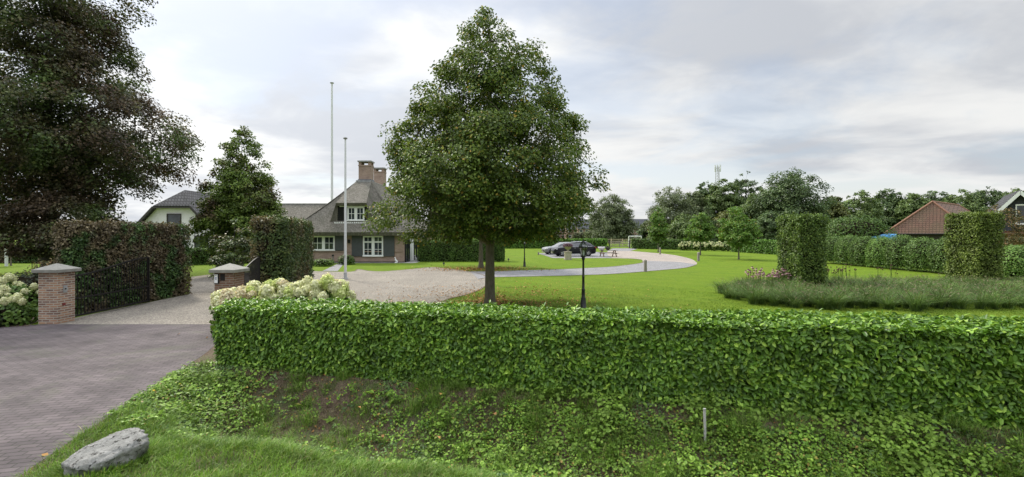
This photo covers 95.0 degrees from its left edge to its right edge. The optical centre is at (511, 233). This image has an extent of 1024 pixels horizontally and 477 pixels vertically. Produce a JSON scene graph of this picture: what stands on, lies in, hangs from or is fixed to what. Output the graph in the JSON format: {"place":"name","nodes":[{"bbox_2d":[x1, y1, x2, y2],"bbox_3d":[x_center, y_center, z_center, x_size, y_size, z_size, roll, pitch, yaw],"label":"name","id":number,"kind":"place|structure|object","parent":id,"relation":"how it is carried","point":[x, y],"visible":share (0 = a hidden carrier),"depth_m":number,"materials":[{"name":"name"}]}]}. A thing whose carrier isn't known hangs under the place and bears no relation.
{"place":"outdoors","nodes":[
{"label":"outdoors","id":0,"kind":"place"},
{"bbox_2d":[0,324,214,476],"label":"driveway","id":1,"kind":"structure","parent":0,"point":[58,382],"depth_m":8.46,"materials":[{"name":"brick"}]},
{"bbox_2d":[0,238,1023,476],"bbox_3d":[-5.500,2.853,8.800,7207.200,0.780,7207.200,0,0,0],"label":"ground","id":2,"kind":"structure","parent":0,"point":[712,265],"depth_m":8.31,"materials":[{"name":"green plant"}]},
{"bbox_2d":[0,249,40,262],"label":"hedge","id":3,"kind":"object","parent":2,"relation":"on","point":[36,259],"visible":0.15,"depth_m":40.32,"materials":[{"name":"green plant"}]},
{"bbox_2d":[3,316,37,326],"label":"bed soil","id":4,"kind":"structure","parent":2,"relation":"on","point":[11,325],"depth_m":12.94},
{"bbox_2d":[2,273,22,284],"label":"hydrangea","id":5,"kind":"object","parent":4,"relation":"on","point":[11,278],"visible":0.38,"depth_m":15.36,"materials":[{"name":"white plant"}]},
{"bbox_2d":[0,292,37,326],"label":"hydrangea","id":6,"kind":"object","parent":4,"relation":"on","point":[16,311],"visible":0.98,"depth_m":12.86,"materials":[{"name":"green plant"}]},
{"bbox_2d":[2,272,37,298],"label":"garden shrub","id":7,"kind":"object","parent":4,"relation":"on","point":[29,279],"visible":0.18,"depth_m":16.40,"materials":[{"name":"green plant"}]},
{"bbox_2d":[3,282,37,311],"bbox_3d":[-14.899,2.002,14.209,1.221,1.043,1.034,0,0,0],"label":"hydrangea","id":8,"kind":"object","parent":4,"relation":"on","point":[25,290],"visible":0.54,"depth_m":14.12,"materials":[{"name":"green plant"}]},
{"bbox_2d":[23,257,54,276],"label":"garden shrub","id":9,"kind":"object","parent":2,"relation":"on","point":[46,263],"visible":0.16,"depth_m":18.22,"materials":[{"name":"green plant"}]},
{"bbox_2d":[31,263,81,323],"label":"gate pillar","id":10,"kind":"structure","parent":2,"relation":"on","point":[56,293],"depth_m":13.01,"materials":[{"name":"brick"}]},
{"bbox_2d":[75,257,149,316],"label":"iron gate","id":11,"kind":"structure","parent":10,"relation":"attached to","point":[129,289],"depth_m":15.44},
{"bbox_2d":[0,187,127,261],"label":"purple beech bush","id":12,"kind":"object","parent":2,"relation":"on","point":[24,232],"visible":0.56,"depth_m":22.03,"materials":[{"name":"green plant"}]},
{"bbox_2d":[0,0,204,264],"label":"copper beech","id":13,"kind":"object","parent":2,"relation":"on","point":[43,152],"visible":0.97,"depth_m":24.67,"materials":[{"name":"green plant"}]},
{"bbox_2d":[61,427,149,476],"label":"boulder","id":14,"kind":"object","parent":2,"relation":"on","point":[121,447],"visible":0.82,"depth_m":4.98,"materials":[{"name":"stone"}]},
{"bbox_2d":[50,217,193,314],"bbox_3d":[-13.986,1.022,17.035,1.710,3.150,5.408,0,0,0],"label":"beech hedge","id":15,"kind":"object","parent":2,"relation":"on","point":[88,246],"visible":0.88,"depth_m":16.19,"materials":[{"name":"green plant"}]},
{"bbox_2d":[138,190,219,247],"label":"white house","id":16,"kind":"structure","parent":2,"relation":"on","point":[177,208],"depth_m":46.00,"materials":[{"name":"paint"}]},
{"bbox_2d":[167,214,180,223],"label":"window","id":17,"kind":"structure","parent":16,"relation":"in","point":[172,218],"depth_m":45.97,"materials":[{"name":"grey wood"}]},
{"bbox_2d":[185,247,251,264],"bbox_3d":[-24.374,1.807,39.453,6.480,1.612,1.679,0,0,-34],"label":"hedge","id":18,"kind":"object","parent":2,"relation":"on","point":[199,256],"visible":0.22,"depth_m":38.15,"materials":[{"name":"green plant"}]},
{"bbox_2d":[208,287,236,336],"bbox_3d":[-6.987,1.939,11.758,1.166,1.242,1.035,0,0,0],"label":"hydrangea","id":19,"kind":"object","parent":2,"relation":"on","point":[214,297],"visible":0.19,"depth_m":11.45,"materials":[{"name":"beige plant"}]},
{"bbox_2d":[209,263,249,320],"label":"gate pillar","id":20,"kind":"structure","parent":2,"relation":"on","point":[229,275],"depth_m":13.01,"materials":[{"name":"brick"}]},
{"bbox_2d":[244,257,259,285],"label":"iron gate","id":21,"kind":"structure","parent":20,"relation":"attached to","point":[248,276],"depth_m":15.88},
{"bbox_2d":[207,218,253,279],"bbox_3d":[-12.174,0.896,20.556,1.933,3.209,1.918,0,0,-14],"label":"shrub","id":22,"kind":"object","parent":2,"relation":"on","point":[228,242],"visible":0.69,"depth_m":20.24,"materials":[{"name":"green plant"}]},
{"bbox_2d":[188,125,287,263],"bbox_3d":[-17.122,-2.154,29.455,5.866,9.309,5.466,0,0,0],"label":"sweetgum tree","id":23,"kind":"object","parent":2,"relation":"on","point":[241,197],"visible":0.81,"depth_m":28.37,"materials":[{"name":"green plant"}]},
{"bbox_2d":[60,267,484,323],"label":"gravel drive","id":24,"kind":"structure","parent":2,"relation":"on","point":[192,308],"depth_m":19.70,"materials":[{"name":"gravel"}]},
{"bbox_2d":[342,137,347,278],"bbox_3d":[-9.227,-1.440,26.000,0.330,7.880,0.330,0,0,0],"label":"flagpole","id":25,"kind":"object","parent":24,"relation":"on","point":[345,230],"visible":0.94,"depth_m":25.95,"materials":[{"name":"grey metal"}]},
{"bbox_2d":[247,213,315,284],"bbox_3d":[-10.078,0.894,20.978,1.694,3.411,8.038,0,0,-16],"label":"beech hedge","id":26,"kind":"object","parent":2,"relation":"on","point":[282,247],"visible":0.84,"depth_m":17.56,"materials":[{"name":"green plant"}]},
{"bbox_2d":[314,258,333,266],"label":"border shrub","id":27,"kind":"object","parent":2,"relation":"on","point":[324,262],"visible":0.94,"depth_m":36.08,"materials":[{"name":"green plant"}]},
{"bbox_2d":[227,160,433,262],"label":"thatched house","id":28,"kind":"structure","parent":2,"relation":"on","point":[367,187],"depth_m":41.27,"materials":[{"name":"brick"}]},
{"bbox_2d":[312,236,334,250],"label":"window","id":29,"kind":"structure","parent":28,"relation":"in","point":[321,243],"depth_m":40.97,"materials":[{"name":"white paint"}]},
{"bbox_2d":[362,236,383,256],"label":"window","id":30,"kind":"structure","parent":28,"relation":"in","point":[370,243],"depth_m":40.97,"materials":[{"name":"white paint"}]},
{"bbox_2d":[330,82,333,199],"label":"flagpole","id":31,"kind":"object","parent":2,"relation":"on","point":[332,83],"visible":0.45,"depth_m":61.90,"materials":[{"name":"grey metal"}]},
{"bbox_2d":[337,255,354,264],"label":"border shrub","id":32,"kind":"object","parent":2,"relation":"on","point":[350,259],"visible":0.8,"depth_m":38.01,"materials":[{"name":"green plant"}]},
{"bbox_2d":[417,240,505,261],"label":"clipped hedge","id":33,"kind":"object","parent":2,"relation":"on","point":[432,251],"visible":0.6,"depth_m":42.55,"materials":[{"name":"green plant"}]},
{"bbox_2d":[361,5,611,304],"bbox_3d":[-0.840,-2.527,16.304,8.004,10.054,8.344,0,0,0],"label":"linden tree","id":34,"kind":"object","parent":2,"relation":"on","point":[471,188],"visible":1,"depth_m":14.16,"materials":[{"name":"green plant"}]},
{"bbox_2d":[463,217,518,267],"bbox_3d":[-2.226,-1.943,34.624,7.476,8.887,7.135,0,0,0],"label":"linden tree","id":35,"kind":"object","parent":2,"relation":"on","point":[480,264],"visible":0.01,"depth_m":34.46,"materials":[{"name":"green plant"}]},
{"bbox_2d":[11,357,1023,476],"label":"grass","id":36,"kind":"structure","parent":2,"relation":"on","point":[159,445],"depth_m":6.05,"materials":[{"name":"plant"}]},
{"bbox_2d":[437,238,607,248],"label":"field hedge","id":37,"kind":"object","parent":2,"relation":"on","point":[598,242],"visible":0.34,"depth_m":81.54,"materials":[{"name":"green plant"}]},
{"bbox_2d":[42,265,1015,476],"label":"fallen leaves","id":38,"kind":"object","parent":2,"relation":"on","point":[466,301],"visible":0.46,"depth_m":17.07,"materials":[{"name":"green plant"}]},
{"bbox_2d":[103,359,1023,476],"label":"ground cover","id":39,"kind":"object","parent":2,"relation":"on","point":[903,452],"visible":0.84,"depth_m":6.33,"materials":[{"name":"green plant"}]},
{"bbox_2d":[539,252,610,257],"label":"parking bay","id":40,"kind":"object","parent":2,"relation":"on","point":[596,255],"visible":0.38,"depth_m":51.97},
{"bbox_2d":[542,242,569,254],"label":"parked car","id":41,"kind":"object","parent":40,"relation":"on","point":[546,250],"visible":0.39,"depth_m":57.39,"materials":[{"name":"silver metal"}]},
{"bbox_2d":[551,241,595,255],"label":"parked car","id":42,"kind":"object","parent":40,"relation":"on","point":[561,250],"visible":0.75,"depth_m":52.44,"materials":[{"name":"black metal"}]},
{"bbox_2d":[135,374,1023,476],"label":"broad leaved weeds","id":43,"kind":"object","parent":2,"relation":"on","point":[438,455],"visible":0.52,"depth_m":6.75,"materials":[{"name":"green plant"}]},
{"bbox_2d":[577,239,589,307],"bbox_3d":[2.370,1.330,15.600,0.312,2.340,0.319,0,0,-43],"label":"garden lamp","id":44,"kind":"object","parent":2,"relation":"on","point":[583,298],"visible":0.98,"depth_m":15.56,"materials":[{"name":"black metal"}]},
{"bbox_2d":[471,261,695,278],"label":"curved drive","id":45,"kind":"structure","parent":2,"relation":"on","point":[655,265],"depth_m":32.07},
{"bbox_2d":[584,193,640,242],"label":"background tree","id":46,"kind":"object","parent":2,"relation":"on","point":[613,225],"visible":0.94,"depth_m":126.75,"materials":[{"name":"green plant"}]},
{"bbox_2d":[212,295,1023,431],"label":"laurel hedge","id":47,"kind":"object","parent":2,"relation":"on","point":[894,362],"visible":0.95,"depth_m":7.04,"materials":[{"name":"green plant"}]},
{"bbox_2d":[636,220,650,238],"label":"background tree","id":48,"kind":"object","parent":2,"relation":"on","point":[641,232],"visible":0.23,"depth_m":109.00,"materials":[{"name":"green plant"}]},
{"bbox_2d":[607,251,696,263],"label":"gravel turn","id":49,"kind":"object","parent":2,"relation":"on","point":[647,256],"visible":0.85,"depth_m":52.13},
{"bbox_2d":[631,238,684,249],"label":"field hedge","id":50,"kind":"object","parent":2,"relation":"on","point":[669,244],"visible":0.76,"depth_m":77.29,"materials":[{"name":"green plant"}]},
{"bbox_2d":[646,206,669,251],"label":"young maple","id":51,"kind":"object","parent":2,"relation":"on","point":[656,233],"visible":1,"depth_m":64.68,"materials":[{"name":"green plant"}]},
{"bbox_2d":[640,185,698,238],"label":"background tree","id":52,"kind":"object","parent":2,"relation":"on","point":[666,206],"visible":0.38,"depth_m":103.94,"materials":[{"name":"green plant"}]},
{"bbox_2d":[667,213,701,241],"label":"background tree","id":53,"kind":"object","parent":2,"relation":"on","point":[680,224],"visible":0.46,"depth_m":92.35,"materials":[{"name":"green plant"}]},
{"bbox_2d":[677,191,712,219],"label":"background tree","id":54,"kind":"object","parent":2,"relation":"on","point":[694,196],"visible":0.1,"depth_m":112.65,"materials":[{"name":"green plant"}]},
{"bbox_2d":[683,212,717,254],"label":"young maple","id":55,"kind":"object","parent":2,"relation":"on","point":[703,232],"visible":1,"depth_m":55.02,"materials":[{"name":"green plant"}]},
{"bbox_2d":[694,182,715,215],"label":"background tree","id":56,"kind":"object","parent":2,"relation":"on","point":[705,191],"visible":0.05,"depth_m":116.60,"materials":[{"name":"green plant"}]},
{"bbox_2d":[701,200,718,242],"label":"slim conifer","id":57,"kind":"object","parent":2,"relation":"on","point":[714,223],"visible":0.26,"depth_m":87.78,"materials":[{"name":"green plant"}]},
{"bbox_2d":[697,178,747,222],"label":"background tree","id":58,"kind":"object","parent":2,"relation":"on","point":[722,202],"visible":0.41,"depth_m":110.34,"materials":[{"name":"green plant"}]},
{"bbox_2d":[712,210,741,242],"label":"background tree","id":59,"kind":"object","parent":2,"relation":"on","point":[724,215],"visible":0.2,"depth_m":90.61,"materials":[{"name":"green plant"}]},
{"bbox_2d":[715,206,762,259],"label":"young maple","id":60,"kind":"object","parent":2,"relation":"on","point":[737,237],"visible":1,"depth_m":45.36,"materials":[{"name":"green plant"}]},
{"bbox_2d":[727,171,762,205],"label":"background tree","id":61,"kind":"object","parent":2,"relation":"on","point":[741,184],"visible":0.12,"depth_m":119.43,"materials":[{"name":"green plant"}]},
{"bbox_2d":[732,288,774,304],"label":"ornamental grass","id":62,"kind":"object","parent":2,"relation":"on","point":[752,299],"depth_m":16.67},
{"bbox_2d":[730,238,781,254],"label":"field hedge","id":63,"kind":"object","parent":2,"relation":"on","point":[762,246],"visible":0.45,"depth_m":59.67,"materials":[{"name":"green plant"}]},
{"bbox_2d":[738,188,774,237],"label":"background tree","id":64,"kind":"object","parent":2,"relation":"on","point":[744,208],"visible":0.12,"depth_m":98.95,"materials":[{"name":"green plant"}]},
{"bbox_2d":[753,210,780,239],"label":"background tree","id":65,"kind":"object","parent":2,"relation":"on","point":[766,222],"visible":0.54,"depth_m":84.54,"materials":[{"name":"green plant"}]},
{"bbox_2d":[745,166,838,234],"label":"background tree","id":66,"kind":"object","parent":2,"relation":"on","point":[791,201],"visible":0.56,"depth_m":93.45,"materials":[{"name":"green plant"}]},
{"bbox_2d":[775,212,829,287],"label":"hedge column","id":67,"kind":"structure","parent":2,"relation":"on","point":[802,241],"depth_m":20.41,"materials":[{"name":"green plant"}]},
{"bbox_2d":[822,235,841,263],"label":"clipped yew","id":68,"kind":"object","parent":2,"relation":"on","point":[832,241],"visible":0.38,"depth_m":39.49,"materials":[{"name":"green plant"}]},
{"bbox_2d":[825,195,850,229],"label":"background tree","id":69,"kind":"object","parent":2,"relation":"on","point":[839,211],"visible":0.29,"depth_m":122.17,"materials":[{"name":"green plant"}]},
{"bbox_2d":[833,234,858,264],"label":"clipped yew","id":70,"kind":"object","parent":2,"relation":"on","point":[842,252],"visible":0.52,"depth_m":37.97,"materials":[{"name":"green plant"}]},
{"bbox_2d":[847,235,873,266],"bbox_3d":[27.410,1.300,36.464,2.248,2.495,2.318,0,0,0],"label":"clipped yew","id":71,"kind":"object","parent":2,"relation":"on","point":[857,253],"visible":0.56,"depth_m":36.16,"materials":[{"name":"green plant"}]},
{"bbox_2d":[825,215,897,239],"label":"rounded shrub","id":72,"kind":"object","parent":2,"relation":"on","point":[858,226],"visible":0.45,"depth_m":58.48,"materials":[{"name":"green plant"}]},
{"bbox_2d":[839,190,885,229],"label":"background tree","id":73,"kind":"object","parent":2,"relation":"on","point":[853,204],"visible":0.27,"depth_m":137.31,"materials":[{"name":"green plant"}]},
{"bbox_2d":[864,235,892,266],"bbox_3d":[27.382,1.290,34.724,2.248,2.429,2.247,0,0,0],"label":"clipped yew","id":74,"kind":"object","parent":2,"relation":"on","point":[874,252],"visible":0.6,"depth_m":34.43,"materials":[{"name":"green plant"}]},
{"bbox_2d":[866,188,913,230],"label":"background tree","id":75,"kind":"object","parent":2,"relation":"on","point":[887,202],"visible":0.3,"depth_m":142.85,"materials":[{"name":"green plant"}]},
{"bbox_2d":[873,293,909,309],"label":"ornamental grass","id":76,"kind":"object","parent":2,"relation":"on","point":[889,305],"depth_m":15.56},
{"bbox_2d":[881,234,915,268],"bbox_3d":[27.420,1.268,32.990,2.217,2.565,2.365,0,0,0],"label":"clipped yew","id":77,"kind":"object","parent":2,"relation":"on","point":[895,258],"visible":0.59,"depth_m":32.70,"materials":[{"name":"green plant"}]},
{"bbox_2d":[882,193,930,225],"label":"background tree","id":78,"kind":"object","parent":2,"relation":"on","point":[912,198],"visible":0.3,"depth_m":137.73,"materials":[{"name":"green plant"}]},
{"bbox_2d":[902,236,942,272],"bbox_3d":[27.466,1.330,31.303,2.260,2.419,2.335,0,0,0],"label":"clipped yew","id":79,"kind":"object","parent":2,"relation":"on","point":[917,252],"visible":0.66,"depth_m":30.98,"materials":[{"name":"green plant"}]},
{"bbox_2d":[885,201,968,242],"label":"tiled barn","id":80,"kind":"structure","parent":2,"relation":"on","point":[928,219],"depth_m":63.93,"materials":[{"name":"brown tile"}]},
{"bbox_2d":[914,190,955,205],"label":"background tree","id":81,"kind":"object","parent":2,"relation":"on","point":[933,195],"visible":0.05,"depth_m":148.96,"materials":[{"name":"green plant"}]},
{"bbox_2d":[925,236,949,271],"bbox_3d":[27.518,1.286,29.499,2.258,2.457,2.279,0,0,0],"label":"clipped yew","id":82,"kind":"object","parent":2,"relation":"on","point":[938,257],"visible":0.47,"depth_m":29.49,"materials":[{"name":"green plant"}]},
{"bbox_2d":[920,283,973,306],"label":"ornamental grass","id":83,"kind":"object","parent":2,"relation":"on","point":[947,303],"depth_m":16.09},
{"bbox_2d":[940,189,988,212],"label":"background tree","id":84,"kind":"object","parent":2,"relation":"on","point":[969,203],"visible":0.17,"depth_m":139.56,"materials":[{"name":"green plant"}]},
{"bbox_2d":[942,210,1007,282],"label":"hedge column","id":85,"kind":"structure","parent":2,"relation":"on","point":[973,245],"depth_m":22.21,"materials":[{"name":"green plant"}]},
{"bbox_2d":[964,291,996,308],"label":"ornamental grass","id":86,"kind":"object","parent":2,"relation":"on","point":[981,303],"depth_m":15.63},
{"bbox_2d":[965,186,1008,208],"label":"background tree","id":87,"kind":"object","parent":2,"relation":"on","point":[988,200],"visible":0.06,"depth_m":144.06,"materials":[{"name":"green plant"}]},
{"bbox_2d":[984,204,1023,249],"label":"russet bush","id":88,"kind":"object","parent":2,"relation":"on","point":[1017,231],"visible":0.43,"depth_m":37.21,"materials":[{"name":"brown plant"}]},
{"bbox_2d":[990,190,1023,248],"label":"gabled house","id":89,"kind":"structure","parent":2,"relation":"on","point":[1014,200],"depth_m":47.22,"materials":[{"name":"stone"}]},
{"bbox_2d":[1015,204,1023,224],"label":"window","id":90,"kind":"structure","parent":89,"relation":"in","point":[1020,207],"depth_m":46.93,"materials":[{"name":"white paint"}]},
{"bbox_2d":[998,244,1023,279],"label":"clipped yew","id":91,"kind":"object","parent":2,"relation":"on","point":[1014,261],"visible":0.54,"depth_m":25.15,"materials":[{"name":"green plant"}]},
{"label":"bed soil","id":92,"kind":"structure","parent":2,"relation":"on","visible":0},
{"bbox_2d":[214,288,238,338],"bbox_3d":[-6.487,1.901,10.723,0.618,1.354,0.552,0,0,0],"label":"hydrangea","id":93,"kind":"object","parent":92,"relation":"on","point":[227,293],"visible":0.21,"depth_m":10.61,"materials":[{"name":"beige plant"}]},
{"bbox_2d":[235,280,260,298],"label":"hydrangea","id":94,"kind":"object","parent":92,"relation":"on","point":[250,289],"visible":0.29,"depth_m":11.24,"materials":[{"name":"beige plant"}]},
{"bbox_2d":[255,278,289,300],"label":"hydrangea","id":95,"kind":"object","parent":92,"relation":"on","point":[271,289],"visible":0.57,"depth_m":11.06,"materials":[{"name":"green plant"}]},
{"bbox_2d":[283,275,312,300],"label":"hydrangea","id":96,"kind":"object","parent":92,"relation":"on","point":[297,289],"visible":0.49,"depth_m":10.99,"materials":[{"name":"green plant"}]},
{"bbox_2d":[308,272,356,300],"bbox_3d":[-4.206,1.732,10.980,1.131,1.663,0.983,0,0,0],"label":"hydrangea","id":97,"kind":"object","parent":92,"relation":"on","point":[326,286],"visible":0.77,"depth_m":10.79,"materials":[{"name":"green plant"}]},
{"bbox_2d":[0,0,1023,222],"label":"sky","id":98,"kind":"structure","parent":0,"point":[920,97],"materials":[{"name":"white"}]},
{"bbox_2d":[445,284,1023,318],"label":"lawn grass","id":99,"kind":"structure","parent":0,"point":[908,310],"depth_m":16.36,"materials":[{"name":"plant"}]},
{"bbox_2d":[744,284,774,303],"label":"ornamental grass","id":100,"kind":"object","parent":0,"point":[761,300],"depth_m":16.80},
{"bbox_2d":[759,290,794,305],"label":"ornamental grass","id":101,"kind":"object","parent":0,"point":[773,301],"depth_m":16.32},
{"bbox_2d":[767,288,811,305],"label":"ornamental grass","id":102,"kind":"object","parent":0,"point":[789,295],"depth_m":16.27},
{"bbox_2d":[779,295,806,308],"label":"ornamental grass","id":103,"kind":"object","parent":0,"point":[792,303],"depth_m":15.86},
{"bbox_2d":[790,289,832,306],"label":"ornamental grass","id":104,"kind":"object","parent":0,"point":[808,303],"depth_m":16.12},
{"bbox_2d":[801,292,851,309],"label":"ornamental grass","id":105,"kind":"object","parent":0,"point":[821,304],"depth_m":15.60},
{"bbox_2d":[814,286,864,309],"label":"ornamental grass","id":106,"kind":"object","parent":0,"point":[835,305],"depth_m":15.56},
{"bbox_2d":[837,289,868,307],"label":"ornamental grass","id":107,"kind":"object","parent":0,"point":[850,304],"depth_m":15.84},
{"bbox_2d":[843,284,888,306],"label":"ornamental grass","id":108,"kind":"object","parent":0,"point":[873,304],"depth_m":16.17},
{"bbox_2d":[849,292,882,308],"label":"ornamental grass","id":109,"kind":"object","parent":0,"point":[864,303],"depth_m":15.79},
{"bbox_2d":[893,289,945,311],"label":"ornamental grass","id":110,"kind":"object","parent":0,"point":[916,306],"depth_m":15.15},
{"bbox_2d":[907,287,964,308],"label":"ornamental grass","id":111,"kind":"object","parent":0,"point":[940,305],"depth_m":15.69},
{"bbox_2d":[946,291,984,308],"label":"ornamental grass","id":112,"kind":"object","parent":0,"point":[956,303],"depth_m":15.67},
{"bbox_2d":[967,288,1008,306],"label":"ornamental grass","id":113,"kind":"object","parent":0,"point":[981,293],"depth_m":16.12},
{"bbox_2d":[977,294,1014,309],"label":"ornamental grass","id":114,"kind":"object","parent":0,"point":[995,304],"depth_m":15.59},
{"bbox_2d":[998,295,1023,308],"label":"ornamental grass","id":115,"kind":"object","parent":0,"point":[1008,305],"depth_m":15.71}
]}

